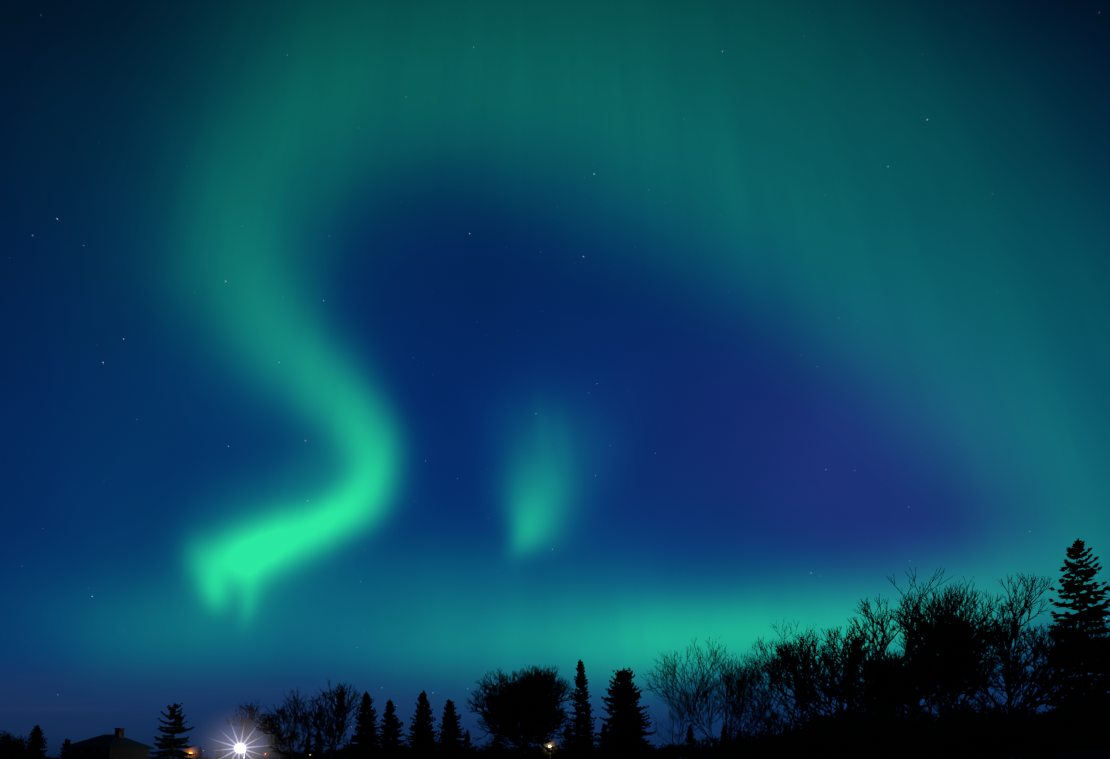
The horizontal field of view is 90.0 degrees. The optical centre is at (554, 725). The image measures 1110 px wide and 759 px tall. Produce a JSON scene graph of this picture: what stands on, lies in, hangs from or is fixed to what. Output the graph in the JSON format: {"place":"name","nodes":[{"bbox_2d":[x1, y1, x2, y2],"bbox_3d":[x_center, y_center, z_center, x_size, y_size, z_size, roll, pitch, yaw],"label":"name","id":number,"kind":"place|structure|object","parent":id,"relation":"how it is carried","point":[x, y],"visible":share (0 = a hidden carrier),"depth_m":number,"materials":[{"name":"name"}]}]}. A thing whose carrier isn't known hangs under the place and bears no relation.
{"place":"outdoors","nodes":[
{"label":"outdoors","id":0,"kind":"place"},
{"bbox_2d":[0,0,1109,758],"label":"sky","id":1,"kind":"structure","parent":0,"point":[395,351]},
{"bbox_2d":[981,749,1109,758],"bbox_3d":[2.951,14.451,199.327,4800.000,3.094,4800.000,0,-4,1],"label":"ground","id":2,"kind":"structure","parent":0,"point":[1093,754],"depth_m":27.67,"materials":[{"name":"black plant"}]},
{"bbox_2d":[0,730,11,755],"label":"bush","id":3,"kind":"object","parent":2,"relation":"on","point":[4,735],"visible":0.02,"depth_m":219.64,"materials":[{"name":"black plant"}]},
{"bbox_2d":[0,737,27,758],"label":"bush","id":4,"kind":"object","parent":2,"relation":"on","point":[9,747],"visible":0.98,"depth_m":156.78,"materials":[{"name":"black plant"}]},
{"bbox_2d":[0,733,28,756],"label":"bush","id":5,"kind":"object","parent":2,"relation":"on","point":[17,740],"visible":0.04,"depth_m":211.53,"materials":[{"name":"black plant"}]},
{"bbox_2d":[18,725,49,758],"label":"spruce","id":6,"kind":"object","parent":2,"relation":"on","point":[34,748],"visible":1,"depth_m":136.80,"materials":[{"name":"black plant"}]},
{"bbox_2d":[56,738,70,758],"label":"spruce","id":7,"kind":"object","parent":2,"relation":"on","point":[64,751],"visible":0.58,"depth_m":151.62,"materials":[{"name":"black plant"}]},
{"bbox_2d":[62,728,153,758],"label":"house","id":8,"kind":"structure","parent":2,"relation":"on","point":[117,745],"depth_m":93.84,"materials":[{"name":"tile"}]},
{"bbox_2d":[149,703,195,758],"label":"conifer tree","id":9,"kind":"object","parent":2,"relation":"on","point":[167,742],"visible":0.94,"depth_m":125.98,"materials":[{"name":"black plant"}]},
{"bbox_2d":[196,747,202,758],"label":"belt tree","id":10,"kind":"object","parent":2,"relation":"on","point":[199,754],"depth_m":225.01,"materials":[{"name":"black plant"}]},
{"bbox_2d":[214,746,223,758],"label":"belt tree","id":11,"kind":"object","parent":2,"relation":"on","point":[219,754],"depth_m":209.73,"materials":[{"name":"black plant"}]},
{"bbox_2d":[222,750,227,758],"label":"belt tree","id":12,"kind":"object","parent":2,"relation":"on","point":[225,755],"depth_m":163.75,"materials":[{"name":"black plant"}]},
{"bbox_2d":[231,749,249,757],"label":"bush","id":13,"kind":"object","parent":2,"relation":"on","point":[239,751],"depth_m":211.95,"materials":[{"name":"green plant"}]},
{"bbox_2d":[231,754,252,758],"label":"bush","id":14,"kind":"object","parent":2,"relation":"on","point":[240,757],"depth_m":170.06,"materials":[{"name":"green plant"}]},
{"bbox_2d":[248,749,265,758],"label":"bush","id":15,"kind":"object","parent":2,"relation":"on","point":[256,753],"depth_m":191.78,"materials":[{"name":"black plant"}]},
{"bbox_2d":[226,699,297,758],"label":"bare tree","id":16,"kind":"object","parent":2,"relation":"on","point":[243,725],"depth_m":120.25,"materials":[{"name":"black plant"}]},
{"bbox_2d":[256,753,275,758],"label":"bush","id":17,"kind":"object","parent":2,"relation":"on","point":[266,757],"depth_m":161.46,"materials":[{"name":"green plant"}]},
{"bbox_2d":[270,749,295,758],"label":"bush","id":18,"kind":"object","parent":2,"relation":"on","point":[285,756],"depth_m":187.08,"materials":[{"name":"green plant"}]},
{"bbox_2d":[249,687,328,758],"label":"bare tree","id":19,"kind":"object","parent":2,"relation":"on","point":[292,736],"visible":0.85,"depth_m":106.55,"materials":[{"name":"black plant"}]},
{"bbox_2d":[299,734,315,758],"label":"belt tree","id":20,"kind":"object","parent":2,"relation":"on","point":[308,752],"visible":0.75,"depth_m":182.62,"materials":[{"name":"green plant"}]},
{"bbox_2d":[312,735,323,758],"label":"bush","id":21,"kind":"object","parent":2,"relation":"on","point":[317,748],"visible":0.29,"depth_m":222.99,"materials":[{"name":"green plant"}]},
{"bbox_2d":[301,679,374,758],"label":"bare tree","id":22,"kind":"object","parent":2,"relation":"on","point":[338,714],"visible":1,"depth_m":104.02,"materials":[{"name":"black plant"}]},
{"bbox_2d":[338,741,354,758],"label":"bush","id":23,"kind":"object","parent":2,"relation":"on","point":[348,746],"visible":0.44,"depth_m":191.68,"materials":[{"name":"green plant"}]},
{"bbox_2d":[348,690,383,758],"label":"spruce","id":24,"kind":"object","parent":2,"relation":"on","point":[366,746],"visible":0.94,"depth_m":96.23,"materials":[{"name":"black plant"}]},
{"bbox_2d":[375,700,408,758],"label":"spruce","id":25,"kind":"object","parent":2,"relation":"on","point":[392,748],"visible":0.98,"depth_m":95.95,"materials":[{"name":"black plant"}]},
{"bbox_2d":[399,742,410,758],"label":"belt tree","id":26,"kind":"object","parent":2,"relation":"on","point":[406,745],"visible":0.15,"depth_m":204.39,"materials":[{"name":"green plant"}]},
{"bbox_2d":[401,690,439,758],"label":"spruce","id":27,"kind":"object","parent":2,"relation":"on","point":[422,736],"visible":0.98,"depth_m":95.46,"materials":[{"name":"black plant"}]},
{"bbox_2d":[432,699,469,758],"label":"spruce","id":28,"kind":"object","parent":2,"relation":"on","point":[449,734],"visible":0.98,"depth_m":95.84,"materials":[{"name":"black plant"}]},
{"bbox_2d":[462,730,475,758],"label":"belt tree","id":29,"kind":"object","parent":2,"relation":"on","point":[467,743],"visible":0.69,"depth_m":181.96,"materials":[{"name":"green plant"}]},
{"bbox_2d":[470,744,489,758],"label":"bush","id":30,"kind":"object","parent":2,"relation":"on","point":[477,755],"visible":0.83,"depth_m":201.85,"materials":[{"name":"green plant"}]},
{"bbox_2d":[472,744,489,757],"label":"bush","id":31,"kind":"object","parent":2,"relation":"on","point":[484,746],"visible":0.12,"depth_m":207.72,"materials":[{"name":"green plant"}]},
{"bbox_2d":[465,665,575,758],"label":"bare tree","id":32,"kind":"object","parent":2,"relation":"on","point":[526,709],"visible":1,"depth_m":82.10,"materials":[{"name":"black plant"}]},
{"bbox_2d":[536,743,562,758],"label":"bush","id":33,"kind":"object","parent":2,"relation":"on","point":[547,755],"visible":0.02,"depth_m":186.28,"materials":[{"name":"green plant"}]},
{"bbox_2d":[555,727,574,758],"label":"belt tree","id":34,"kind":"object","parent":2,"relation":"on","point":[564,751],"visible":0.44,"depth_m":155.11,"materials":[{"name":"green plant"}]},
{"bbox_2d":[564,659,601,758],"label":"spruce","id":35,"kind":"object","parent":2,"relation":"on","point":[582,745],"visible":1,"depth_m":75.39,"materials":[{"name":"black plant"}]},
{"bbox_2d":[596,723,610,758],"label":"belt tree","id":36,"kind":"object","parent":2,"relation":"on","point":[603,730],"visible":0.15,"depth_m":165.08,"materials":[{"name":"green plant"}]},
{"bbox_2d":[592,668,655,758],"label":"spruce","id":37,"kind":"object","parent":2,"relation":"on","point":[622,739],"visible":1,"depth_m":76.96,"materials":[{"name":"black plant"}]},
{"bbox_2d":[659,742,680,758],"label":"bush","id":38,"kind":"object","parent":2,"relation":"on","point":[668,746],"visible":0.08,"depth_m":192.31,"materials":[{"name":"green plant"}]},
{"bbox_2d":[643,670,728,758],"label":"bare tree","id":39,"kind":"object","parent":2,"relation":"on","point":[677,720],"visible":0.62,"depth_m":71.21,"materials":[{"name":"black plant"}]},
{"bbox_2d":[684,724,698,758],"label":"belt tree","id":40,"kind":"object","parent":2,"relation":"on","point":[690,741],"visible":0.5,"depth_m":194.69,"materials":[{"name":"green plant"}]},
{"bbox_2d":[682,736,713,758],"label":"bush","id":41,"kind":"object","parent":2,"relation":"on","point":[694,752],"visible":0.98,"depth_m":169.97,"materials":[{"name":"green plant"}]},
{"bbox_2d":[699,734,720,758],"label":"bush","id":42,"kind":"object","parent":2,"relation":"on","point":[708,746],"visible":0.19,"depth_m":224.89,"materials":[{"name":"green plant"}]},
{"bbox_2d":[638,637,784,758],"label":"bare tree","id":43,"kind":"object","parent":2,"relation":"on","point":[725,682],"visible":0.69,"depth_m":63.16,"materials":[{"name":"black plant"}]},
{"bbox_2d":[708,742,733,758],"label":"bush","id":44,"kind":"object","parent":2,"relation":"on","point":[715,752],"visible":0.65,"depth_m":148.11,"materials":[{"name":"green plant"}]},
{"bbox_2d":[718,726,731,758],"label":"belt tree","id":45,"kind":"object","parent":2,"relation":"on","point":[722,732],"visible":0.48,"depth_m":161.20,"materials":[{"name":"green plant"}]},
{"bbox_2d":[714,620,837,736],"bbox_3d":[22.870,-2.129,57.708,11.104,15.937,12.670,0,-4,1],"label":"bare tree","id":46,"kind":"object","parent":2,"relation":"on","point":[758,677],"visible":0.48,"depth_m":56.60,"materials":[{"name":"black plant"}]},
{"bbox_2d":[788,708,828,738],"bbox_3d":[20.531,1.439,44.236,5.004,5.822,6.531,-2,-5,31],"label":"thicket","id":47,"kind":"object","parent":2,"relation":"on","point":[804,721],"visible":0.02,"depth_m":43.31,"materials":[{"name":"black plant"}]},
{"bbox_2d":[808,703,879,729],"bbox_3d":[17.802,1.027,33.297,4.567,4.818,4.702,0,-4,1],"label":"shrub","id":48,"kind":"object","parent":2,"relation":"on","point":[836,714],"visible":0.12,"depth_m":33.53,"materials":[{"name":"black plant"}]},
{"bbox_2d":[755,567,987,727],"bbox_3d":[26.497,-3.816,48.716,12.488,16.835,18.213,2,-4,-25],"label":"bare tree","id":49,"kind":"object","parent":2,"relation":"on","point":[857,656],"visible":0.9,"depth_m":46.23,"materials":[{"name":"black plant"}]},
{"bbox_2d":[856,581,1030,757],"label":"bare tree","id":50,"kind":"object","parent":2,"relation":"on","point":[920,654],"visible":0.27,"depth_m":45.22,"materials":[{"name":"black plant"}]},
{"bbox_2d":[933,698,980,722],"bbox_3d":[23.898,0.441,32.994,3.853,4.177,3.601,0,-4,1],"label":"shrub","id":51,"kind":"object","parent":2,"relation":"on","point":[961,707],"visible":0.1,"depth_m":32.12,"materials":[{"name":"black plant"}]},
{"bbox_2d":[905,572,1109,755],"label":"bare tree","id":52,"kind":"object","parent":2,"relation":"on","point":[1009,675],"visible":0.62,"depth_m":42.52,"materials":[{"name":"black plant"}]},
{"bbox_2d":[1024,538,1109,750],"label":"spruce","id":53,"kind":"object","parent":2,"relation":"on","point":[1084,684],"visible":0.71,"depth_m":37.44,"materials":[{"name":"black plant"}]}
]}

